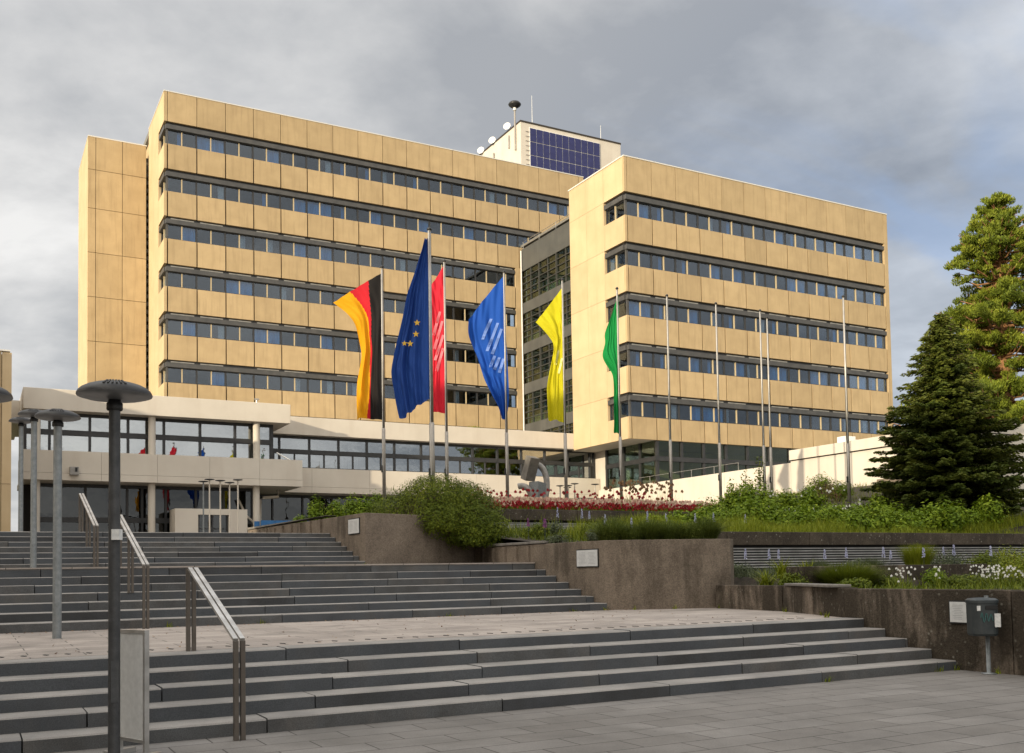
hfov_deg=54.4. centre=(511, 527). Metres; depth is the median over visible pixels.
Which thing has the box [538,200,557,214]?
window
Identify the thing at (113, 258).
stair wing
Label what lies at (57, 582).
access door
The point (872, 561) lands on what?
grass tuft
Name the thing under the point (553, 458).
window
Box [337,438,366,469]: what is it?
window
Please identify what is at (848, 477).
flagpole
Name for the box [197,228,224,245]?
window
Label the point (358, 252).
window
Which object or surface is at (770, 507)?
perennial
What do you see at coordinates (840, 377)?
window
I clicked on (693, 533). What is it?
lavender
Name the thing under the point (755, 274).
window
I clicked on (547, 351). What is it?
window
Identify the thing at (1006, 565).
shrub
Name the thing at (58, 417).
street lamp
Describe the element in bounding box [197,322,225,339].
window
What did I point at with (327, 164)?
window
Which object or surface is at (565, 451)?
flagpole
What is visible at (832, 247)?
window
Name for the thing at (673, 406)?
window
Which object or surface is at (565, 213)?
window
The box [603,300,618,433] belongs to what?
flag
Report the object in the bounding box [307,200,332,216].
window
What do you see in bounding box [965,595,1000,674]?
litter bin
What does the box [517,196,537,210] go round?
window
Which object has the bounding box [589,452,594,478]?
window
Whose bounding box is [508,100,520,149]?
warning siren
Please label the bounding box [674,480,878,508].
meadow grass
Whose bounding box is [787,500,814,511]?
perennial
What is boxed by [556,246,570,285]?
window
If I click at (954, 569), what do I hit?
wall
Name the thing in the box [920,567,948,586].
shrub
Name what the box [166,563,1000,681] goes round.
weeds
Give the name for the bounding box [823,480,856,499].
shrub
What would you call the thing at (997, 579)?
white bedding flowers
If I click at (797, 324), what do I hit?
window
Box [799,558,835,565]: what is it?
grass tuft
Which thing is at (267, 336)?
window
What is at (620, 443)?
flagpole
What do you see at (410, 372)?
flag
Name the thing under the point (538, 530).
shrub
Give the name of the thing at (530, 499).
cream tulips
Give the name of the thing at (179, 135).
window
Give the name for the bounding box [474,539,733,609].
planter wall
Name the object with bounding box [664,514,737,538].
lavender
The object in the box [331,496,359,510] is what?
window
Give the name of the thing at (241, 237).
window
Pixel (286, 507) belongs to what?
window
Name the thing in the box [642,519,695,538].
lavender
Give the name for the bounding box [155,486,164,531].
window
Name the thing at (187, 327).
window
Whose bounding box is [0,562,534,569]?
landing pavement
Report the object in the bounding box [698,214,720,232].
window
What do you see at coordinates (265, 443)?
window
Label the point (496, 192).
window
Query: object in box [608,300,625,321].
window
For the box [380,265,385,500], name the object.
flagpole
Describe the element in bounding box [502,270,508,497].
flagpole
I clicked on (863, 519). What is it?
perennial
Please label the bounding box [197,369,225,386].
window
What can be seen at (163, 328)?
window
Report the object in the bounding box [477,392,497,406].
window
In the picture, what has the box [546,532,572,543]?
shrub
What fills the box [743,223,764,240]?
window
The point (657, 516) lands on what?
perennial
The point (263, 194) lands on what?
window
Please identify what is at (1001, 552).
shrub
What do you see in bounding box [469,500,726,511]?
red tulips
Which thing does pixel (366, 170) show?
window
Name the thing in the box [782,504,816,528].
perennial
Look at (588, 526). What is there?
shrub
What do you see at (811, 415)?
window
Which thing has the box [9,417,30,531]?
street lamp
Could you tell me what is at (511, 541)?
terrace pavement
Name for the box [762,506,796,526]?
perennial
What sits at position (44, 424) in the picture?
window
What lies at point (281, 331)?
window
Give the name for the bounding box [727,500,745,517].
perennial
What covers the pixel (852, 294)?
window
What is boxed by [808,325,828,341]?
window
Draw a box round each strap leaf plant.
[750,568,778,584]
[760,556,792,577]
[768,570,798,584]
[794,560,817,566]
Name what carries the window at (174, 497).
in the podium building at (280, 462)
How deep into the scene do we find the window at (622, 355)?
68.46 m
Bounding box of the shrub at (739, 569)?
[734,561,756,575]
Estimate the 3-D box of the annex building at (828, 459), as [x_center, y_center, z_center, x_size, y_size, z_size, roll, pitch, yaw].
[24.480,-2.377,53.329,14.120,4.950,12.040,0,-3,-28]
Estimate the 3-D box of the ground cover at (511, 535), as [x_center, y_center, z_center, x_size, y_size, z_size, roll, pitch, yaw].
[1.595,0.591,28.543,5.171,1.773,6.942,0,-3,-28]
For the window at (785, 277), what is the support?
in the office block at (646, 236)
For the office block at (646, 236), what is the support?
on the square pavement
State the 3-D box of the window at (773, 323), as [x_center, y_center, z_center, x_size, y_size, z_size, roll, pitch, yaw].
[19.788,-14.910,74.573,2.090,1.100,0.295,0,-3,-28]
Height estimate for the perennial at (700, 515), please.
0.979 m
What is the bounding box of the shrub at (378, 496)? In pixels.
[369,489,384,511]
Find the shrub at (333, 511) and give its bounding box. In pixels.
[322,498,345,518]
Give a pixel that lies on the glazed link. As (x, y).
(545, 264)
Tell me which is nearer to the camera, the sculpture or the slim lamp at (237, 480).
the sculpture
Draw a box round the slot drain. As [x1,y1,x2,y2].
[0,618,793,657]
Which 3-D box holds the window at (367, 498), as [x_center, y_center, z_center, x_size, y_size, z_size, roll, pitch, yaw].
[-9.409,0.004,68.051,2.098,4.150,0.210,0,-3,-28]
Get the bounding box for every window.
[24,420,47,449]
[40,483,83,531]
[48,414,88,451]
[84,485,125,531]
[88,414,126,452]
[126,486,140,531]
[127,416,162,454]
[141,486,147,531]
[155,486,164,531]
[161,131,165,148]
[161,178,165,194]
[161,225,165,241]
[161,273,165,289]
[161,320,165,336]
[161,368,165,384]
[163,419,198,455]
[164,487,194,531]
[168,129,195,148]
[168,176,195,194]
[168,224,196,242]
[168,271,196,288]
[168,319,196,336]
[168,367,196,383]
[195,487,222,508]
[196,135,224,153]
[196,181,224,199]
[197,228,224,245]
[197,275,224,292]
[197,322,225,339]
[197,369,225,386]
[198,515,227,532]
[199,421,233,456]
[222,488,252,532]
[225,140,252,158]
[225,186,252,203]
[225,232,252,249]
[225,278,253,295]
[226,325,253,341]
[226,372,253,388]
[234,423,252,457]
[253,145,279,163]
[253,191,279,208]
[253,236,280,253]
[253,282,280,298]
[254,328,280,344]
[254,374,280,390]
[260,424,272,458]
[260,494,271,519]
[271,495,301,520]
[273,435,278,458]
[278,435,308,467]
[280,151,306,168]
[280,195,306,212]
[281,240,306,257]
[281,285,306,301]
[281,331,307,346]
[281,376,307,392]
[302,495,330,518]
[306,156,331,172]
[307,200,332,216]
[307,244,332,260]
[307,289,332,304]
[308,333,333,349]
[308,378,333,393]
[308,437,337,468]
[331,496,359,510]
[332,160,356,177]
[333,204,357,220]
[333,248,357,264]
[334,336,358,351]
[334,380,356,395]
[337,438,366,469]
[357,165,381,182]
[358,208,381,224]
[358,252,382,267]
[359,497,386,502]
[366,440,393,470]
[382,170,405,186]
[382,212,406,228]
[383,255,406,271]
[383,298,405,313]
[393,441,420,471]
[406,174,428,190]
[406,216,429,232]
[420,442,444,472]
[429,179,451,194]
[430,220,452,236]
[431,262,452,277]
[448,444,472,473]
[452,183,473,198]
[453,224,474,239]
[453,266,475,280]
[454,307,474,321]
[454,348,476,363]
[455,390,476,404]
[472,445,496,474]
[474,187,495,202]
[475,228,496,243]
[475,269,496,283]
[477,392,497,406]
[496,192,516,206]
[496,446,520,475]
[497,232,517,246]
[497,272,513,286]
[506,313,514,326]
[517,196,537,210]
[518,235,532,247]
[520,448,544,476]
[522,262,540,302]
[523,306,540,342]
[524,348,541,383]
[524,389,542,423]
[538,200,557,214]
[539,253,557,293]
[540,301,551,335]
[541,343,553,377]
[541,388,547,418]
[543,426,560,432]
[544,449,567,476]
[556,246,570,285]
[558,203,568,216]
[560,423,572,433]
[563,292,570,325]
[564,335,571,368]
[565,379,572,412]
[567,450,589,477]
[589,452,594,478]
[606,200,623,224]
[607,250,624,272]
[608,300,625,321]
[609,350,626,370]
[610,401,627,420]
[627,200,650,218]
[628,250,651,268]
[629,300,652,317]
[630,350,653,367]
[631,400,654,417]
[650,205,674,223]
[651,254,675,272]
[653,303,676,320]
[654,353,677,369]
[655,402,678,419]
[674,209,697,227]
[676,258,698,275]
[677,307,699,323]
[678,355,701,372]
[679,404,702,421]
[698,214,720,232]
[699,262,721,279]
[700,310,722,326]
[701,358,724,374]
[703,406,725,422]
[720,219,742,236]
[722,266,743,283]
[723,313,745,330]
[724,360,746,377]
[725,408,747,424]
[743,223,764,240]
[744,270,765,286]
[745,316,766,332]
[746,363,767,379]
[748,410,768,425]
[764,227,785,244]
[765,273,786,289]
[766,366,788,381]
[768,319,787,335]
[771,412,790,427]
[785,232,805,248]
[787,277,806,293]
[788,322,807,338]
[789,368,809,383]
[790,414,810,428]
[806,236,825,252]
[807,280,826,296]
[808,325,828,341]
[810,370,829,385]
[811,415,830,430]
[825,239,844,255]
[827,284,845,299]
[828,328,847,343]
[829,372,848,387]
[831,417,850,431]
[845,243,863,259]
[846,287,864,302]
[848,331,866,346]
[849,374,867,389]
[850,418,869,433]
[864,247,882,263]
[865,290,883,305]
[867,333,884,348]
[868,377,886,391]
[869,420,887,434]
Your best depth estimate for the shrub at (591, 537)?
23.09 m
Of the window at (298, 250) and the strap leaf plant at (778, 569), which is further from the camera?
the window at (298, 250)
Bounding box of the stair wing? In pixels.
[78,135,148,389]
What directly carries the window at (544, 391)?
in the glazed link
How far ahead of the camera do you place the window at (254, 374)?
74.48 m
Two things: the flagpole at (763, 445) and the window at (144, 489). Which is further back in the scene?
the window at (144, 489)
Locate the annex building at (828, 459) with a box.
[789,423,1023,498]
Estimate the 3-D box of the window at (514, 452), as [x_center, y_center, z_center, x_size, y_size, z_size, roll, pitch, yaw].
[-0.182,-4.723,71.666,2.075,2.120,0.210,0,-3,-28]
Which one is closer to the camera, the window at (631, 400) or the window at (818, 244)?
the window at (631, 400)
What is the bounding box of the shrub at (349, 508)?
[340,492,358,515]
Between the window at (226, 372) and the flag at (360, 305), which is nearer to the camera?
the flag at (360, 305)
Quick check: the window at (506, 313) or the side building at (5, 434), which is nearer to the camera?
the side building at (5, 434)
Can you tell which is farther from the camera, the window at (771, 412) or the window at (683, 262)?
the window at (771, 412)
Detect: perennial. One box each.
[642,513,680,522]
[661,509,689,520]
[678,506,710,523]
[694,492,728,515]
[709,508,736,521]
[716,479,756,509]
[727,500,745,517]
[728,496,768,523]
[739,479,773,509]
[750,498,782,515]
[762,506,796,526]
[773,487,800,513]
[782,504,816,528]
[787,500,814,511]
[793,498,820,522]
[798,485,830,509]
[811,503,847,526]
[814,502,846,519]
[837,507,876,532]
[844,500,871,514]
[854,500,891,532]
[865,491,889,511]
[878,499,905,520]
[883,508,924,532]
[899,505,941,532]
[920,494,966,532]
[948,503,982,527]
[969,493,1008,526]
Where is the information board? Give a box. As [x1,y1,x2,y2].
[103,629,162,752]
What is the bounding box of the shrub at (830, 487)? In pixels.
[812,478,841,502]
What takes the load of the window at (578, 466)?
in the podium building at (280, 462)
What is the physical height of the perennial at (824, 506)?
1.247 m
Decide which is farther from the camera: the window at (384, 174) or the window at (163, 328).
the window at (384, 174)
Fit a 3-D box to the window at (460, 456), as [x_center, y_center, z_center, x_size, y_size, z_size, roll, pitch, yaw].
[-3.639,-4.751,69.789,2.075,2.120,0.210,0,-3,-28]
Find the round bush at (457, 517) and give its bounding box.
[362,471,511,550]
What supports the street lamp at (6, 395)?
on the forecourt paving
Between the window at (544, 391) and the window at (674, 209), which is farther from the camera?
the window at (544, 391)
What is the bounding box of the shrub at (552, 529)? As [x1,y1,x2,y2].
[529,520,564,535]
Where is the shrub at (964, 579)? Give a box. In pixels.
[940,572,985,586]
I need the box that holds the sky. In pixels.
[0,0,1023,531]
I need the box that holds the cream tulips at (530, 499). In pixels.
[475,495,726,512]
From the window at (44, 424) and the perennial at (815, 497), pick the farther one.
the window at (44, 424)
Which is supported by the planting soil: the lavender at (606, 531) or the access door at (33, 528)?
the lavender at (606, 531)
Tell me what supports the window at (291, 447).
in the podium building at (280, 462)
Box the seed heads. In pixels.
[604,479,683,504]
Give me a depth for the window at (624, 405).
68.51 m
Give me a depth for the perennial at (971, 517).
34.16 m
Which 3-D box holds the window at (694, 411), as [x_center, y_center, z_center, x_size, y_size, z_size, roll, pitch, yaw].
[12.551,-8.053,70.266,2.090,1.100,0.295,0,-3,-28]
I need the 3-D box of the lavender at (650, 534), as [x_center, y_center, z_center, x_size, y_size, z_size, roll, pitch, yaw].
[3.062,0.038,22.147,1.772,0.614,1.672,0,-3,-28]
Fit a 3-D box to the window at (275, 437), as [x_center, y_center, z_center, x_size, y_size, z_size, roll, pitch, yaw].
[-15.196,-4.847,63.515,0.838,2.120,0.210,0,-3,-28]
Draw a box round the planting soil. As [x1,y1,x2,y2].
[386,485,1023,589]
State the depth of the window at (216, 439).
58.10 m
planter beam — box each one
[483,509,693,530]
[717,532,1023,570]
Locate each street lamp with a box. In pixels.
[0,387,12,402]
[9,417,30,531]
[17,409,41,567]
[34,408,80,638]
[76,379,152,752]
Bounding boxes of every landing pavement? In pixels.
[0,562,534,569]
[0,608,842,659]
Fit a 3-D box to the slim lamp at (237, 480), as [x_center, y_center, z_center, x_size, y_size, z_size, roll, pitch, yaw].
[-12.359,-0.548,44.927,0.450,3.270,0.450,0,-3,-28]
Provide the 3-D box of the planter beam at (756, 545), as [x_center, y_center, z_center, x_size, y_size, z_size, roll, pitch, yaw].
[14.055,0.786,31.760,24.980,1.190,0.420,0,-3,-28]
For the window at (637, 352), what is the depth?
68.48 m
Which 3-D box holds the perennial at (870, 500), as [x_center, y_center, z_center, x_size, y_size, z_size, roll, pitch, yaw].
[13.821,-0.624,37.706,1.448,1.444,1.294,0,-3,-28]
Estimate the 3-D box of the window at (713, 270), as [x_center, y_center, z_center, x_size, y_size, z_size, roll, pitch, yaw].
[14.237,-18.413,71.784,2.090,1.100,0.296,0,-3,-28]
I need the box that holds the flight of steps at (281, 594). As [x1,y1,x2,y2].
[0,564,606,633]
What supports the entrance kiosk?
on the terrace pavement at (511, 541)
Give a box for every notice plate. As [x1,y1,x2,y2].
[348,517,359,534]
[576,549,598,566]
[949,600,966,623]
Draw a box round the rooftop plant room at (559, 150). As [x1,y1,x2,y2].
[479,120,620,179]
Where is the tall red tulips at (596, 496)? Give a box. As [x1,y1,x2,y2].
[472,488,673,508]
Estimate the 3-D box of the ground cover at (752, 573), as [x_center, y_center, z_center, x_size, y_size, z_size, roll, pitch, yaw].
[12.051,1.201,27.038,17.344,0.600,5.855,0,-3,-28]
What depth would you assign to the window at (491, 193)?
84.58 m
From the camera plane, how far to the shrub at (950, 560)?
26.13 m
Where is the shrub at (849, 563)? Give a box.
[840,558,868,565]
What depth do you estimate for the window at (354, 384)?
77.82 m
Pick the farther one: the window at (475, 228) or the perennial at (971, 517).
the window at (475, 228)
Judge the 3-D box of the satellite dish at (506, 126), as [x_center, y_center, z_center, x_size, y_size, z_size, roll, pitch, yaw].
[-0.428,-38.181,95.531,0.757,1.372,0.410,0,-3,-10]
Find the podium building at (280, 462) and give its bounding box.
[11,387,599,532]
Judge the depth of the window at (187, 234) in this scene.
72.47 m
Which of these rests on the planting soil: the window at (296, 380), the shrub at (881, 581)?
the shrub at (881, 581)
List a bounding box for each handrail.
[79,493,98,566]
[120,515,148,628]
[186,567,245,740]
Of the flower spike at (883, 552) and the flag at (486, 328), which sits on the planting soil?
the flower spike at (883, 552)
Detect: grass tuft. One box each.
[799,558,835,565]
[806,560,891,587]
[854,556,887,564]
[892,542,940,564]
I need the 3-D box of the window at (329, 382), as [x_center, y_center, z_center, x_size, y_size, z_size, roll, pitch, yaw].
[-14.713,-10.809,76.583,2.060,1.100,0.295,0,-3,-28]
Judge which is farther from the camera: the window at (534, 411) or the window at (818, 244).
the window at (534, 411)
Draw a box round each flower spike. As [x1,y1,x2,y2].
[544,519,546,539]
[882,547,884,562]
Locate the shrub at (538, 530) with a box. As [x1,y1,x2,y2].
[520,521,549,538]
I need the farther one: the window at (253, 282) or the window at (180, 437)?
the window at (253, 282)
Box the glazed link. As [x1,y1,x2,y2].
[520,214,572,433]
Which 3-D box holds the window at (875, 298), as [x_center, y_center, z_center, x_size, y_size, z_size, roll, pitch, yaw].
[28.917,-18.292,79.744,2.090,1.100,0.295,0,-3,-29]
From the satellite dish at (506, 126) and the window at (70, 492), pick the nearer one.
the window at (70, 492)
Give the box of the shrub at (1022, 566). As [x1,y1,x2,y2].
[999,555,1023,578]
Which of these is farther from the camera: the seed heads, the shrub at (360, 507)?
the seed heads
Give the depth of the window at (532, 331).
83.72 m
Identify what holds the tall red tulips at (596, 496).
on the planting soil
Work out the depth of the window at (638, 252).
68.66 m
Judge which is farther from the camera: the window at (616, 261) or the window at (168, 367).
the window at (168, 367)
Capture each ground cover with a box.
[494,523,589,542]
[734,563,1019,584]
[857,579,1023,589]
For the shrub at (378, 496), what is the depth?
27.80 m
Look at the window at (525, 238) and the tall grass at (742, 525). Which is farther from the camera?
the window at (525, 238)
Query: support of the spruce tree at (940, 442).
on the planting soil
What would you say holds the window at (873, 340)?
in the office block at (646, 236)
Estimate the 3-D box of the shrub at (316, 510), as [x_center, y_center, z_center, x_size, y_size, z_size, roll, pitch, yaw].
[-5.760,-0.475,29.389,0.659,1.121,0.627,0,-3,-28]
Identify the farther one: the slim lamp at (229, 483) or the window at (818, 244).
the window at (818, 244)
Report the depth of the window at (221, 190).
73.63 m
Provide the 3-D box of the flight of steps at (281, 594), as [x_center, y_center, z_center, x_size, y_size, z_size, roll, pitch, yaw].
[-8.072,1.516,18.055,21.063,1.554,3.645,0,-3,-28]
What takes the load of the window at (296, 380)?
in the office block at (273, 237)
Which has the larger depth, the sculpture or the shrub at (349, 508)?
the sculpture
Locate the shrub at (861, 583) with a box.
[837,576,872,587]
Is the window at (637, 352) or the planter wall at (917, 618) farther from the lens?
the window at (637, 352)
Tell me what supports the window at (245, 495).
in the podium building at (280, 462)
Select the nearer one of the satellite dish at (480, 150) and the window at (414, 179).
the window at (414, 179)
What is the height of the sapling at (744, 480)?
1.832 m
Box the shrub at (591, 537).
[584,529,599,540]
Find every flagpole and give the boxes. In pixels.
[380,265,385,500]
[427,227,434,479]
[443,259,448,487]
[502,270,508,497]
[561,278,567,497]
[615,287,622,496]
[665,294,672,500]
[714,302,721,501]
[758,309,765,493]
[766,316,772,496]
[841,295,851,508]
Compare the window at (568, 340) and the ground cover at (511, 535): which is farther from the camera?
the window at (568, 340)
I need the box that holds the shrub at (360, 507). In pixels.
[352,492,376,514]
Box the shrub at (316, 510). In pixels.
[307,494,325,520]
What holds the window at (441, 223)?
in the office block at (273, 237)
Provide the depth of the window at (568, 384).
78.47 m
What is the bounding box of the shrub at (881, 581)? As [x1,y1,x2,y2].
[872,574,903,588]
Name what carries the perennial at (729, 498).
on the planting soil
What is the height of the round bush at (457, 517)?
2.175 m
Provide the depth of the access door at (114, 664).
8.44 m
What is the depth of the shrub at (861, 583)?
18.79 m
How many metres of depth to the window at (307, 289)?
76.77 m
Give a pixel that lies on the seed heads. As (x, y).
(633, 488)
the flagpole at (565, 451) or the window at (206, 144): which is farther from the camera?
the window at (206, 144)
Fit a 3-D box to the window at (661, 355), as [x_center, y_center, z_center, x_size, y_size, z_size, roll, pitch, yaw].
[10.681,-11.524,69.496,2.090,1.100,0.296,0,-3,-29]
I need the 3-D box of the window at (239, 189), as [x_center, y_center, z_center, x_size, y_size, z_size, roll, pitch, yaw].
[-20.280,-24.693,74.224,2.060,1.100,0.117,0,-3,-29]
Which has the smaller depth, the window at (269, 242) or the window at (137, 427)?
the window at (137, 427)
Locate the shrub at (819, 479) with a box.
[803,472,837,492]
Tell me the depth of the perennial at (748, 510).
33.28 m
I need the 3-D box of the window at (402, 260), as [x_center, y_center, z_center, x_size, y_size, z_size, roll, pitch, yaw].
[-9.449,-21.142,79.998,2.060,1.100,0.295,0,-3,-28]
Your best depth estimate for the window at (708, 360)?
71.45 m
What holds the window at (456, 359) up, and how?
in the office block at (273, 237)
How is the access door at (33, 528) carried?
in the street lamp at (29, 413)
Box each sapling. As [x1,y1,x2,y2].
[740,469,750,493]
[753,454,766,494]
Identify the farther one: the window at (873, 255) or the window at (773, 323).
the window at (873, 255)
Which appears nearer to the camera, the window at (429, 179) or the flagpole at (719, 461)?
the flagpole at (719, 461)
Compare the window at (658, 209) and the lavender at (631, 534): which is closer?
the lavender at (631, 534)
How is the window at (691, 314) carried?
in the office block at (646, 236)
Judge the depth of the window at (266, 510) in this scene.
64.60 m
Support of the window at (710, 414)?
in the office block at (646, 236)
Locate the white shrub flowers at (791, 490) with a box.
[757,483,860,510]
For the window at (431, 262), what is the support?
in the office block at (273, 237)
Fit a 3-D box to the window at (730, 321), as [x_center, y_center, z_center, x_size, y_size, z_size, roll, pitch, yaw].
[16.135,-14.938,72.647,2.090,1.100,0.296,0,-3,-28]
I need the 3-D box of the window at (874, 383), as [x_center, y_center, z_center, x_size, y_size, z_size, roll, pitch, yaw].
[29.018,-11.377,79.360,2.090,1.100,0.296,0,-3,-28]
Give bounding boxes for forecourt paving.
[54,670,1023,752]
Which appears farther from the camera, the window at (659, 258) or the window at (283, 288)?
the window at (283, 288)
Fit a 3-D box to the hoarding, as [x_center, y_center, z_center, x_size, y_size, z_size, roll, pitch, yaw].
[-12.897,0.623,56.842,3.580,2.020,0.140,0,-3,-28]
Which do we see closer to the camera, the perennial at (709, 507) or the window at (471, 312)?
the perennial at (709, 507)
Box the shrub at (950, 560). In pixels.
[930,547,969,564]
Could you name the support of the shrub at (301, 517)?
on the planting soil
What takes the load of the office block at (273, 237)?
on the square pavement
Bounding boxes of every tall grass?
[500,509,878,540]
[670,509,1023,533]
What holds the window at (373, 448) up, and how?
in the podium building at (280, 462)
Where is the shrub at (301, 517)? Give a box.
[289,513,305,523]
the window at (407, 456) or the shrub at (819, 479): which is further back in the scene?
the window at (407, 456)
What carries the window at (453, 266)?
in the office block at (273, 237)
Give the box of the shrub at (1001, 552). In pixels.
[986,543,1023,568]
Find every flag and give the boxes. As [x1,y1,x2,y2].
[333,274,381,419]
[391,238,429,418]
[432,267,444,412]
[468,277,508,419]
[536,289,563,422]
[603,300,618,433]
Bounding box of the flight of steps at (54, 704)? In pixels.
[0,617,955,752]
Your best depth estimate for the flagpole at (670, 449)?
40.14 m
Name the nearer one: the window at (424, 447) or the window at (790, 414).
the window at (424, 447)
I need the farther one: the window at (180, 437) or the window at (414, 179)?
the window at (414, 179)
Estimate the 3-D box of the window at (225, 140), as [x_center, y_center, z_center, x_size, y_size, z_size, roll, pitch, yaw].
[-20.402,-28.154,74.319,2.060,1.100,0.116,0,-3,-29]
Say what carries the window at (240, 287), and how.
in the office block at (273, 237)
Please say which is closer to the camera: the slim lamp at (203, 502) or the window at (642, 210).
the slim lamp at (203, 502)
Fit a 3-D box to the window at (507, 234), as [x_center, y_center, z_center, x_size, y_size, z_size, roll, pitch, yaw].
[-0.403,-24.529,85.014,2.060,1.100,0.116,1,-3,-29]
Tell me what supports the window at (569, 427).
in the glazed link
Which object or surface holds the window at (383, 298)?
in the office block at (273, 237)
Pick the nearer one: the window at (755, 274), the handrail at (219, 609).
the handrail at (219, 609)
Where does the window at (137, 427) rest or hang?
in the podium building at (280, 462)
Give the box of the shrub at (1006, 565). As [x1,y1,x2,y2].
[987,547,1023,581]
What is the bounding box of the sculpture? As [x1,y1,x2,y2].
[517,455,549,497]
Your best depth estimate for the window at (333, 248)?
77.90 m
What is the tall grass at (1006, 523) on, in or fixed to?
on the planting soil
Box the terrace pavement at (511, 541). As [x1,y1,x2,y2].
[496,539,529,543]
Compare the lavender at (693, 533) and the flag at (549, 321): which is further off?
the flag at (549, 321)
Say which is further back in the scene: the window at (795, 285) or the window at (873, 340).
the window at (873, 340)
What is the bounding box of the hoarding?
[254,520,287,526]
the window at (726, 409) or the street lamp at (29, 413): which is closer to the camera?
the street lamp at (29, 413)
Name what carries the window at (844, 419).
in the office block at (646, 236)
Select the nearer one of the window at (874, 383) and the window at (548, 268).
the window at (874, 383)
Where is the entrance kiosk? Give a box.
[170,508,246,532]
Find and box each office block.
[143,90,583,429]
[519,155,892,489]
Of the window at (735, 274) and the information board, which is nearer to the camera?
the information board
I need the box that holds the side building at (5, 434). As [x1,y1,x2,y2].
[0,349,11,530]
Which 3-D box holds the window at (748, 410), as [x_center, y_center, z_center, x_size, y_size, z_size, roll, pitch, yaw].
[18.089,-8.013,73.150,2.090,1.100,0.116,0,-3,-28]
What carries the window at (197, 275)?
in the office block at (273, 237)
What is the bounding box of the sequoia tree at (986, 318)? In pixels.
[884,191,1023,430]
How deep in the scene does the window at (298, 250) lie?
76.37 m
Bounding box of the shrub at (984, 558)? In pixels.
[961,550,1004,570]
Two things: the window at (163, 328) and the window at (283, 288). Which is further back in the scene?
the window at (283, 288)
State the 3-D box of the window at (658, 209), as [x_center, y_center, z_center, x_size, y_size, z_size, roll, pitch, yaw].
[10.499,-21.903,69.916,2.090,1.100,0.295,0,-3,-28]
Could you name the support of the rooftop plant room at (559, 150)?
on the office block at (273, 237)
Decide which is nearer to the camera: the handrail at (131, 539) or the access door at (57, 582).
the access door at (57, 582)
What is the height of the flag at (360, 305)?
5.263 m
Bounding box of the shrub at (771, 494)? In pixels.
[761,486,779,505]
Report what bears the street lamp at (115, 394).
on the forecourt paving
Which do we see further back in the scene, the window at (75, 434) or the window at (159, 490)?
the window at (159, 490)
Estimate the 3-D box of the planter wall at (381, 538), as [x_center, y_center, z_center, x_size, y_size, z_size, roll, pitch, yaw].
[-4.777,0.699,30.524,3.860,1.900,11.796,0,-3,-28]
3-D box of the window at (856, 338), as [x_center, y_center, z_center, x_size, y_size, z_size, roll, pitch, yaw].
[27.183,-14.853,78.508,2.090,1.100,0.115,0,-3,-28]
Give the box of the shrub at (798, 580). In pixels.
[775,571,811,584]
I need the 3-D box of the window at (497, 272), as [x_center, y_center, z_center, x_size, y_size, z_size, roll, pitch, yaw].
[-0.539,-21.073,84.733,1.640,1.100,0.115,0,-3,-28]
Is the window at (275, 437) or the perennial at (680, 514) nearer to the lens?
the perennial at (680, 514)
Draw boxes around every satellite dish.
[477,147,483,152]
[489,137,494,142]
[503,123,510,128]
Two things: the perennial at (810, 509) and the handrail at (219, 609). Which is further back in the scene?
the perennial at (810, 509)
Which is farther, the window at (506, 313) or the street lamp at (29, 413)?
the window at (506, 313)
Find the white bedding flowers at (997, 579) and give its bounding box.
[835,564,1023,588]
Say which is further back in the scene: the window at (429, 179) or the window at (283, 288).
the window at (429, 179)
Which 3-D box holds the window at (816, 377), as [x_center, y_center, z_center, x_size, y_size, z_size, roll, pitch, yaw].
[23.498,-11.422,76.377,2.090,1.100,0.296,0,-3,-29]
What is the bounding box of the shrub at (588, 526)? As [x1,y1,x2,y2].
[577,521,599,537]
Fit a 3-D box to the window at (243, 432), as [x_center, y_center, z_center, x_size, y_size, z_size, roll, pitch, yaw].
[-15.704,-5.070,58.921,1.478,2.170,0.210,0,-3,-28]
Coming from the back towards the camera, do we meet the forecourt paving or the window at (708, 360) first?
the window at (708, 360)
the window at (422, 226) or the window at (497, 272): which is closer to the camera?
the window at (422, 226)
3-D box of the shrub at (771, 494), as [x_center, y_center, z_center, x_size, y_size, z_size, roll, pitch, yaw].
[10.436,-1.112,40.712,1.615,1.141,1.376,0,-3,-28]
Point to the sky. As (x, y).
(911, 112)
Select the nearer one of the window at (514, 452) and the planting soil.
the planting soil
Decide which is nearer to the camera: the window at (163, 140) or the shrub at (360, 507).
the shrub at (360, 507)
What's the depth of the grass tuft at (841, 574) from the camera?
19.66 m
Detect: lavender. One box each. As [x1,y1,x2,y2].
[577,515,638,540]
[616,523,646,539]
[624,517,677,539]
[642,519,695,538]
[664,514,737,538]
[674,520,710,538]
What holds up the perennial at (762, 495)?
on the planting soil
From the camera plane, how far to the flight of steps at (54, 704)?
11.66 m
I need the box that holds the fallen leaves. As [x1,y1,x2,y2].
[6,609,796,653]
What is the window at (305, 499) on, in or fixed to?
in the podium building at (280, 462)
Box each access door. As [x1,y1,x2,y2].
[32,527,34,544]
[55,580,59,603]
[111,661,118,702]
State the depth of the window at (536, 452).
72.66 m
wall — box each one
[247,513,474,563]
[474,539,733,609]
[599,463,790,504]
[716,583,1023,675]
[786,564,986,583]
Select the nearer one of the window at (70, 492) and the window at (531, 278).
the window at (70, 492)
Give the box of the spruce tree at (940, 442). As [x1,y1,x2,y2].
[859,312,1023,518]
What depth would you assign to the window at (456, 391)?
82.32 m
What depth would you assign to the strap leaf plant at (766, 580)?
20.91 m
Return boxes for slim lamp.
[198,481,208,531]
[204,479,214,531]
[215,480,224,532]
[224,482,234,532]
[233,479,241,532]
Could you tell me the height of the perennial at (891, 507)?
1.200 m
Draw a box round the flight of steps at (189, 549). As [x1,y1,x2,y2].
[0,531,364,567]
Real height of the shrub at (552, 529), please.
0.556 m

